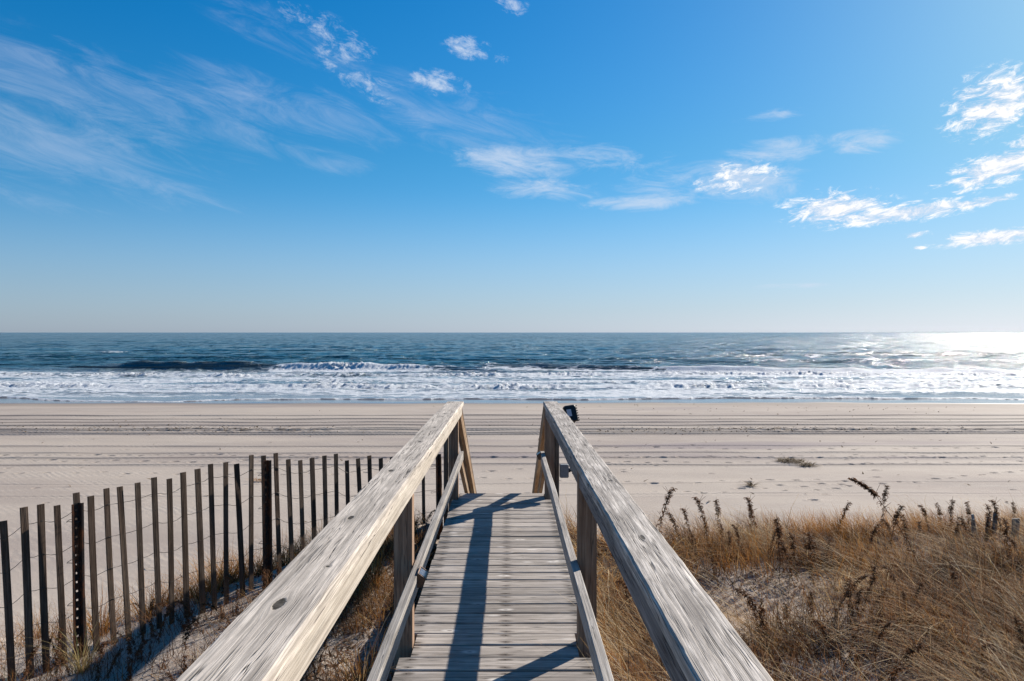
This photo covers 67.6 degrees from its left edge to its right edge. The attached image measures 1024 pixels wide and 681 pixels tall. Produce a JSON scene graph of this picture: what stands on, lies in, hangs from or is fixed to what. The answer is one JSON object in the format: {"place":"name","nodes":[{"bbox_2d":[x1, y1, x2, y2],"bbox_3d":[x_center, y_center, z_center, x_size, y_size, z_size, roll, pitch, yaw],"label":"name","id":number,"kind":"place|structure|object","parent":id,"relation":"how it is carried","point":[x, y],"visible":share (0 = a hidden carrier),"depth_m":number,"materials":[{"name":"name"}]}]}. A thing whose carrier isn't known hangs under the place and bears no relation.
{"place":"outdoors","nodes":[
{"label":"outdoors","id":0,"kind":"place"},
{"bbox_2d":[0,398,1023,680],"bbox_3d":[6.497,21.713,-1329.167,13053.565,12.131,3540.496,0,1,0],"label":"sand","id":1,"kind":"structure","parent":0,"point":[880,450],"depth_m":28.58,"materials":[{"name":"sand"}]},
{"bbox_2d":[20,643,42,680],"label":"dead stalk","id":2,"kind":"object","parent":1,"relation":"on","point":[32,652],"visible":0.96,"depth_m":4.37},
{"bbox_2d":[4,609,70,641],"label":"grass tuft","id":3,"kind":"object","parent":1,"relation":"on","point":[34,627],"visible":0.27,"depth_m":5.62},
{"bbox_2d":[51,649,61,680],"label":"dead stalk","id":4,"kind":"object","parent":1,"relation":"on","point":[55,662],"visible":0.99,"depth_m":4.08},
{"bbox_2d":[49,636,66,663],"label":"dead stalk","id":5,"kind":"object","parent":1,"relation":"on","point":[50,640],"visible":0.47,"depth_m":4.59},
{"bbox_2d":[55,627,62,665],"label":"dead stalk","id":6,"kind":"object","parent":1,"relation":"on","point":[59,636],"visible":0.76,"depth_m":4.55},
{"bbox_2d":[57,653,70,675],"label":"dead stalk","id":7,"kind":"object","parent":1,"relation":"on","point":[62,660],"visible":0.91,"depth_m":4.29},
{"bbox_2d":[33,587,147,638],"bbox_3d":[-3.057,1.840,5.234,1.174,0.384,1.001,0,1,6],"label":"grass tuft","id":8,"kind":"object","parent":1,"relation":"on","point":[106,619],"visible":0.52,"depth_m":5.23,"materials":[{"name":"plant"}]},
{"bbox_2d":[24,609,167,677],"bbox_3d":[-2.476,1.751,4.282,0.897,0.312,0.870,0,1,13],"label":"grass tuft","id":9,"kind":"object","parent":1,"relation":"on","point":[79,665],"visible":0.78,"depth_m":4.37,"materials":[{"name":"plant"}]},
{"bbox_2d":[94,641,111,680],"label":"dead stalk","id":10,"kind":"object","parent":1,"relation":"on","point":[103,644],"visible":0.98,"depth_m":4.07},
{"bbox_2d":[106,648,123,677],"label":"dead stalk","id":11,"kind":"object","parent":1,"relation":"on","point":[117,655],"visible":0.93,"depth_m":4.22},
{"bbox_2d":[125,637,133,680],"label":"dead stalk","id":12,"kind":"object","parent":1,"relation":"on","point":[128,640],"visible":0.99,"depth_m":4.12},
{"bbox_2d":[125,639,150,680],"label":"dead stalk","id":13,"kind":"object","parent":1,"relation":"on","point":[136,654],"visible":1,"depth_m":4.12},
{"bbox_2d":[140,631,144,659],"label":"dead stalk","id":14,"kind":"object","parent":1,"relation":"on","point":[143,632],"visible":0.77,"depth_m":4.46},
{"bbox_2d":[142,616,156,637],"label":"dead stalk","id":15,"kind":"object","parent":1,"relation":"on","point":[149,619],"visible":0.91,"depth_m":4.70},
{"bbox_2d":[148,627,153,655],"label":"dead stalk","id":16,"kind":"object","parent":1,"relation":"on","point":[151,636],"visible":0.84,"depth_m":4.53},
{"bbox_2d":[149,599,154,625],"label":"dead stalk","id":17,"kind":"object","parent":1,"relation":"on","point":[151,605],"visible":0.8,"depth_m":5.09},
{"bbox_2d":[116,574,192,620],"bbox_3d":[-2.825,1.863,5.805,0.967,0.371,1.135,0,1,-38],"label":"grass tuft","id":18,"kind":"object","parent":1,"relation":"on","point":[146,600],"visible":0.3,"depth_m":5.64,"materials":[{"name":"plant"}]},
{"bbox_2d":[135,574,190,604],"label":"grass tuft","id":19,"kind":"object","parent":1,"relation":"on","point":[165,592],"visible":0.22,"depth_m":5.89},
{"bbox_2d":[156,605,172,643],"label":"dead stalk","id":20,"kind":"object","parent":1,"relation":"on","point":[167,614],"visible":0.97,"depth_m":4.66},
{"bbox_2d":[156,601,186,628],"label":"dead stalk","id":21,"kind":"object","parent":1,"relation":"on","point":[163,605],"visible":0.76,"depth_m":4.91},
{"bbox_2d":[174,599,200,628],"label":"dead stalk","id":22,"kind":"object","parent":1,"relation":"on","point":[184,605],"visible":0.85,"depth_m":4.92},
{"bbox_2d":[181,608,194,632],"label":"dead stalk","id":23,"kind":"object","parent":1,"relation":"on","point":[189,615],"visible":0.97,"depth_m":4.84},
{"bbox_2d":[181,617,199,671],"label":"dead stalk","id":24,"kind":"object","parent":1,"relation":"on","point":[188,628],"visible":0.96,"depth_m":4.16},
{"bbox_2d":[161,569,238,604],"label":"grass tuft","id":25,"kind":"object","parent":1,"relation":"on","point":[194,595],"visible":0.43,"depth_m":5.61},
{"bbox_2d":[144,543,255,591],"bbox_3d":[-2.305,1.841,5.863,1.049,0.402,1.231,0,1,-27],"label":"grass tuft","id":26,"kind":"object","parent":1,"relation":"on","point":[197,571],"visible":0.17,"depth_m":6.09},
{"bbox_2d":[163,549,262,593],"bbox_3d":[-2.353,1.730,5.959,0.920,0.353,1.080,0,1,-33],"label":"grass tuft","id":27,"kind":"object","parent":1,"relation":"on","point":[221,572],"visible":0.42,"depth_m":5.78,"materials":[{"name":"plant"}]},
{"bbox_2d":[200,601,229,623],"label":"dead stalk","id":28,"kind":"object","parent":1,"relation":"on","point":[213,607],"visible":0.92,"depth_m":4.71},
{"bbox_2d":[0,453,442,680],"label":"slat fence","id":29,"kind":"object","parent":1,"relation":"on","point":[78,554],"visible":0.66,"depth_m":5.08,"materials":[{"name":"brown wood"}]},
{"bbox_2d":[179,535,274,583],"bbox_3d":[-2.433,1.742,6.198,1.238,0.404,1.055,1,1,44],"label":"grass tuft","id":30,"kind":"object","parent":1,"relation":"on","point":[236,569],"visible":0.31,"depth_m":6.04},
{"bbox_2d":[221,574,233,594],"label":"dead stalk","id":31,"kind":"object","parent":1,"relation":"on","point":[229,576],"visible":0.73,"depth_m":5.48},
{"bbox_2d":[234,584,239,614],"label":"dead stalk","id":32,"kind":"object","parent":1,"relation":"on","point":[237,596],"visible":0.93,"depth_m":5.14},
{"bbox_2d":[216,543,274,570],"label":"grass tuft","id":33,"kind":"object","parent":1,"relation":"on","point":[248,556],"visible":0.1,"depth_m":6.66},
{"bbox_2d":[208,551,295,578],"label":"grass tuft","id":34,"kind":"object","parent":1,"relation":"on","point":[245,567],"visible":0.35,"depth_m":6.20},
{"bbox_2d":[259,565,266,590],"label":"dead stalk","id":35,"kind":"object","parent":1,"relation":"on","point":[262,580],"visible":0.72,"depth_m":5.36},
{"bbox_2d":[237,544,288,571],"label":"grass tuft","id":36,"kind":"object","parent":1,"relation":"on","point":[274,568],"visible":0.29,"depth_m":6.36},
{"bbox_2d":[233,540,295,576],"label":"grass tuft","id":37,"kind":"object","parent":1,"relation":"on","point":[259,571],"visible":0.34,"depth_m":6.19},
{"bbox_2d":[233,521,306,566],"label":"grass tuft","id":38,"kind":"object","parent":1,"relation":"on","point":[283,551],"visible":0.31,"depth_m":6.40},
{"bbox_2d":[283,527,311,554],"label":"grass tuft","id":39,"kind":"object","parent":1,"relation":"on","point":[299,542],"visible":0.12,"depth_m":6.54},
{"bbox_2d":[303,613,441,680],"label":"grass tuft","id":40,"kind":"object","parent":1,"relation":"on","point":[358,677],"visible":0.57,"depth_m":3.80,"materials":[{"name":"plant"}]},
{"bbox_2d":[381,544,393,576],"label":"dead stalk","id":41,"kind":"object","parent":1,"relation":"on","point":[388,551],"visible":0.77,"depth_m":5.57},
{"bbox_2d":[360,536,440,587],"bbox_3d":[-0.697,1.530,5.390,1.192,0.389,1.016,0,1,-17],"label":"grass tuft","id":42,"kind":"object","parent":1,"relation":"on","point":[373,570],"visible":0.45,"depth_m":5.33,"materials":[{"name":"plant"}]},
{"bbox_2d":[176,401,772,680],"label":"boardwalk","id":43,"kind":"structure","parent":1,"relation":"on","point":[493,604],"depth_m":3.60,"materials":[{"name":"grey wood"}]},
{"bbox_2d":[417,566,427,587],"bbox_3d":[-0.431,1.144,3.710,0.042,0.069,0.120,0,1,0],"label":"step light","id":44,"kind":"object","parent":43,"relation":"attached to","point":[422,573],"visible":1,"depth_m":3.65,"materials":[{"name":"brown metal"}]},
{"bbox_2d":[559,464,571,477],"bbox_3d":[0.523,1.249,7.334,0.132,0.125,0.065,0,1,0],"label":"junction box","id":45,"kind":"object","parent":43,"relation":"attached to","point":[564,470],"visible":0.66,"depth_m":7.30,"materials":[{"name":"grey plastic"}]},
{"bbox_2d":[563,405,579,422],"bbox_3d":[0.539,0.800,7.446,0.231,0.347,0.097,0,1,-14],"label":"floodlight","id":46,"kind":"object","parent":43,"relation":"attached to","point":[571,411],"visible":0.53,"depth_m":7.43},
{"bbox_2d":[6,404,1022,567],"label":"beach wrack","id":47,"kind":"object","parent":1,"relation":"on","point":[538,439],"visible":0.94,"depth_m":39.28,"materials":[{"name":"plant"}]},
{"bbox_2d":[615,580,636,621],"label":"dead stalk","id":48,"kind":"object","parent":1,"relation":"on","point":[623,584],"visible":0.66,"depth_m":5.28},
{"bbox_2d":[656,486,677,533],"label":"dead stalk","id":49,"kind":"object","parent":1,"relation":"on","point":[668,497],"visible":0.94,"depth_m":7.04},
{"bbox_2d":[666,512,681,539],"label":"dead stalk","id":50,"kind":"object","parent":1,"relation":"on","point":[671,518],"visible":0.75,"depth_m":7.01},
{"bbox_2d":[680,508,691,544],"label":"dead stalk","id":51,"kind":"object","parent":1,"relation":"on","point":[686,519],"visible":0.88,"depth_m":7.03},
{"bbox_2d":[690,532,698,564],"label":"dead stalk","id":52,"kind":"object","parent":1,"relation":"on","point":[694,543],"visible":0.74,"depth_m":6.41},
{"bbox_2d":[692,496,709,542],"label":"dead stalk","id":53,"kind":"object","parent":1,"relation":"on","point":[700,506],"visible":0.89,"depth_m":7.00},
{"bbox_2d":[713,499,722,534],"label":"dead stalk","id":54,"kind":"object","parent":1,"relation":"on","point":[718,510],"visible":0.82,"depth_m":7.42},
{"bbox_2d":[726,531,732,559],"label":"dead stalk","id":55,"kind":"object","parent":1,"relation":"on","point":[730,537],"visible":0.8,"depth_m":6.60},
{"bbox_2d":[730,524,745,566],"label":"dead stalk","id":56,"kind":"object","parent":1,"relation":"on","point":[732,525],"visible":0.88,"depth_m":6.54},
{"bbox_2d":[744,496,757,541],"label":"dead stalk","id":57,"kind":"object","parent":1,"relation":"on","point":[750,508],"visible":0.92,"depth_m":7.12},
{"bbox_2d":[732,587,772,648],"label":"dead stalk","id":58,"kind":"object","parent":1,"relation":"on","point":[739,590],"visible":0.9,"depth_m":4.88,"materials":[{"name":"plant"}]},
{"bbox_2d":[747,605,760,643],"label":"dead stalk","id":59,"kind":"object","parent":1,"relation":"on","point":[754,613],"visible":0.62,"depth_m":4.99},
{"bbox_2d":[756,598,767,652],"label":"dead stalk","id":60,"kind":"object","parent":1,"relation":"on","point":[761,601],"visible":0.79,"depth_m":4.95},
{"bbox_2d":[767,531,776,562],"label":"dead stalk","id":61,"kind":"object","parent":1,"relation":"on","point":[774,533],"visible":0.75,"depth_m":6.62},
{"bbox_2d":[772,514,783,574],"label":"dead stalk","id":62,"kind":"object","parent":1,"relation":"on","point":[777,531],"visible":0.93,"depth_m":6.31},
{"bbox_2d":[774,520,784,565],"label":"dead stalk","id":63,"kind":"object","parent":1,"relation":"on","point":[779,540],"visible":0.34,"depth_m":6.60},
{"bbox_2d":[774,653,787,680],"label":"dead stalk","id":64,"kind":"object","parent":1,"relation":"on","point":[780,658],"visible":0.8,"depth_m":4.37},
{"bbox_2d":[777,540,792,580],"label":"dead stalk","id":65,"kind":"object","parent":1,"relation":"on","point":[786,554],"visible":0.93,"depth_m":6.17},
{"bbox_2d":[782,602,789,639],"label":"dead stalk","id":66,"kind":"object","parent":1,"relation":"on","point":[784,604],"visible":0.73,"depth_m":5.05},
{"bbox_2d":[774,456,808,462],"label":"seaweed clump","id":67,"kind":"object","parent":1,"relation":"on","point":[785,460],"visible":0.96,"depth_m":29.67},
{"bbox_2d":[785,533,799,579],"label":"dead stalk","id":68,"kind":"object","parent":1,"relation":"on","point":[793,547],"visible":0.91,"depth_m":6.17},
{"bbox_2d":[791,461,816,466],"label":"seaweed clump","id":69,"kind":"object","parent":1,"relation":"on","point":[809,464],"visible":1,"depth_m":28.73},
{"bbox_2d":[801,536,810,565],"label":"dead stalk","id":70,"kind":"object","parent":1,"relation":"on","point":[806,551],"visible":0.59,"depth_m":6.58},
{"bbox_2d":[805,530,815,581],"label":"dead stalk","id":71,"kind":"object","parent":1,"relation":"on","point":[809,547],"visible":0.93,"depth_m":6.13,"materials":[{"name":"plant"}]},
{"bbox_2d":[808,591,817,624],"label":"dead stalk","id":72,"kind":"object","parent":1,"relation":"on","point":[810,600],"visible":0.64,"depth_m":5.12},
{"bbox_2d":[808,532,820,579],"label":"dead stalk","id":73,"kind":"object","parent":1,"relation":"on","point":[813,555],"visible":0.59,"depth_m":6.30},
{"bbox_2d":[825,537,832,563],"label":"dead stalk","id":74,"kind":"object","parent":1,"relation":"on","point":[830,542],"visible":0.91,"depth_m":6.59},
{"bbox_2d":[811,618,847,669],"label":"dead stalk","id":75,"kind":"object","parent":1,"relation":"on","point":[822,628],"visible":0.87,"depth_m":4.59,"materials":[{"name":"plant"}]},
{"bbox_2d":[837,502,851,531],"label":"dead stalk","id":76,"kind":"object","parent":1,"relation":"on","point":[843,515],"visible":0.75,"depth_m":7.61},
{"bbox_2d":[843,578,855,629],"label":"dead stalk","id":77,"kind":"object","parent":1,"relation":"on","point":[848,591],"visible":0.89,"depth_m":5.10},
{"bbox_2d":[832,574,871,619],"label":"dead stalk","id":78,"kind":"object","parent":1,"relation":"on","point":[861,578],"visible":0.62,"depth_m":5.20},
{"bbox_2d":[845,630,859,663],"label":"dead stalk","id":79,"kind":"object","parent":1,"relation":"on","point":[855,636],"visible":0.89,"depth_m":4.57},
{"bbox_2d":[853,651,863,668],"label":"dead stalk","id":80,"kind":"object","parent":1,"relation":"on","point":[857,656],"visible":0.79,"depth_m":4.45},
{"bbox_2d":[853,588,864,629],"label":"dead stalk","id":81,"kind":"object","parent":1,"relation":"on","point":[859,595],"visible":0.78,"depth_m":5.07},
{"bbox_2d":[861,566,877,613],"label":"dead stalk","id":82,"kind":"object","parent":1,"relation":"on","point":[873,579],"visible":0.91,"depth_m":5.35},
{"bbox_2d":[864,523,881,560],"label":"dead stalk","id":83,"kind":"object","parent":1,"relation":"on","point":[875,529],"visible":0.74,"depth_m":6.74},
{"bbox_2d":[868,593,882,625],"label":"dead stalk","id":84,"kind":"object","parent":1,"relation":"on","point":[880,595],"visible":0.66,"depth_m":5.23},
{"bbox_2d":[869,615,885,641],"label":"dead stalk","id":85,"kind":"object","parent":1,"relation":"on","point":[882,617],"visible":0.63,"depth_m":4.94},
{"bbox_2d":[872,620,894,673],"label":"dead stalk","id":86,"kind":"object","parent":1,"relation":"on","point":[881,633],"visible":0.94,"depth_m":4.47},
{"bbox_2d":[877,485,889,525],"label":"dead stalk","id":87,"kind":"object","parent":1,"relation":"on","point":[885,493],"visible":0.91,"depth_m":7.48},
{"bbox_2d":[848,477,919,566],"bbox_3d":[3.014,1.534,6.161,0.604,0.856,0.121,0,1,8],"label":"dead stalk","id":88,"kind":"object","parent":1,"relation":"on","point":[871,490],"visible":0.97,"depth_m":6.17,"materials":[{"name":"plant"}]},
{"bbox_2d":[881,519,895,549],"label":"dead stalk","id":89,"kind":"object","parent":1,"relation":"on","point":[886,523],"visible":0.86,"depth_m":6.87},
{"bbox_2d":[886,632,892,663],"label":"dead stalk","id":90,"kind":"object","parent":1,"relation":"on","point":[889,640],"visible":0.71,"depth_m":4.61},
{"bbox_2d":[882,565,902,607],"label":"dead stalk","id":91,"kind":"object","parent":1,"relation":"on","point":[890,571],"visible":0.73,"depth_m":5.53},
{"bbox_2d":[885,504,904,558],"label":"dead stalk","id":92,"kind":"object","parent":1,"relation":"on","point":[900,507],"visible":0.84,"depth_m":6.60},
{"bbox_2d":[888,666,908,680],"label":"dead stalk","id":93,"kind":"object","parent":1,"relation":"on","point":[897,670],"visible":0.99,"depth_m":3.82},
{"bbox_2d":[877,640,924,680],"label":"dead stalk","id":94,"kind":"object","parent":1,"relation":"on","point":[909,651],"visible":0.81,"depth_m":4.23,"materials":[{"name":"plant"}]},
{"bbox_2d":[899,515,909,555],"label":"dead stalk","id":95,"kind":"object","parent":1,"relation":"on","point":[906,527],"visible":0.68,"depth_m":6.86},
{"bbox_2d":[901,590,909,622],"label":"dead stalk","id":96,"kind":"object","parent":1,"relation":"on","point":[905,599],"visible":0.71,"depth_m":5.15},
{"bbox_2d":[909,582,924,611],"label":"dead stalk","id":97,"kind":"object","parent":1,"relation":"on","point":[919,588],"visible":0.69,"depth_m":5.31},
{"bbox_2d":[917,521,922,543],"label":"dead stalk","id":98,"kind":"object","parent":1,"relation":"on","point":[919,527],"visible":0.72,"depth_m":7.10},
{"bbox_2d":[917,505,931,541],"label":"dead stalk","id":99,"kind":"object","parent":1,"relation":"on","point":[925,514],"visible":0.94,"depth_m":7.12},
{"bbox_2d":[934,502,943,531],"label":"dead stalk","id":100,"kind":"object","parent":1,"relation":"on","point":[939,510],"visible":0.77,"depth_m":7.58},
{"bbox_2d":[947,498,955,538],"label":"dead stalk","id":101,"kind":"object","parent":1,"relation":"on","point":[951,509],"visible":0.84,"depth_m":7.28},
{"bbox_2d":[946,563,959,607],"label":"dead stalk","id":102,"kind":"object","parent":1,"relation":"on","point":[952,575],"visible":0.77,"depth_m":5.49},
{"bbox_2d":[953,519,959,555],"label":"dead stalk","id":103,"kind":"object","parent":1,"relation":"on","point":[956,528],"visible":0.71,"depth_m":6.62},
{"bbox_2d":[957,516,972,547],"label":"dead stalk","id":104,"kind":"object","parent":1,"relation":"on","point":[965,525],"visible":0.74,"depth_m":6.87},
{"bbox_2d":[964,501,971,528],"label":"dead stalk","id":105,"kind":"object","parent":1,"relation":"on","point":[968,510],"visible":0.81,"depth_m":7.42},
{"bbox_2d":[967,644,996,667],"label":"dead stalk","id":106,"kind":"object","parent":1,"relation":"on","point":[981,647],"visible":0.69,"depth_m":4.40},
{"bbox_2d":[970,665,997,680],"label":"dead stalk","id":107,"kind":"object","parent":1,"relation":"on","point":[983,670],"visible":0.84,"depth_m":4.07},
{"bbox_2d":[983,515,991,544],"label":"dead stalk","id":108,"kind":"object","parent":1,"relation":"on","point":[988,519],"visible":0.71,"depth_m":6.82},
{"bbox_2d":[984,503,994,541],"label":"dead stalk","id":109,"kind":"object","parent":1,"relation":"on","point":[987,508],"visible":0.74,"depth_m":7.09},
{"bbox_2d":[971,513,1019,545],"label":"plant","id":110,"kind":"object","parent":1,"relation":"on","point":[974,529],"visible":0.34,"depth_m":7.09,"materials":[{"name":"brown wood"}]},
{"bbox_2d":[988,497,1005,542],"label":"dead stalk","id":111,"kind":"object","parent":1,"relation":"on","point":[994,504],"visible":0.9,"depth_m":7.04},
{"bbox_2d":[991,659,1002,678],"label":"dead stalk","id":112,"kind":"object","parent":1,"relation":"on","point":[997,667],"visible":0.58,"depth_m":4.26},
{"bbox_2d":[1000,516,1011,557],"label":"dead stalk","id":113,"kind":"object","parent":1,"relation":"on","point":[1005,532],"visible":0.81,"depth_m":6.37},
{"bbox_2d":[1004,535,1023,574],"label":"dead stalk","id":114,"kind":"object","parent":1,"relation":"on","point":[1011,541],"visible":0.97,"depth_m":6.11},
{"bbox_2d":[1011,614,1023,651],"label":"dead stalk","id":115,"kind":"object","parent":1,"relation":"on","point":[1018,625],"visible":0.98,"depth_m":4.47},
{"bbox_2d":[0,332,1023,401],"bbox_3d":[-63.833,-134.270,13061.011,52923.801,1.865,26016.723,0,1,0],"label":"sea","id":116,"kind":"structure","parent":0,"point":[141,367],"depth_m":104.20,"materials":[{"name":"liquid"}]},
{"bbox_2d":[0,490,1023,680],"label":"beach grass","id":117,"kind":"structure","parent":0,"point":[617,624],"depth_m":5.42,"materials":[{"name":"plant"}]},
{"bbox_2d":[0,0,1023,332],"label":"sky","id":118,"kind":"structure","parent":0,"point":[167,166],"materials":[{"name":"blue"}]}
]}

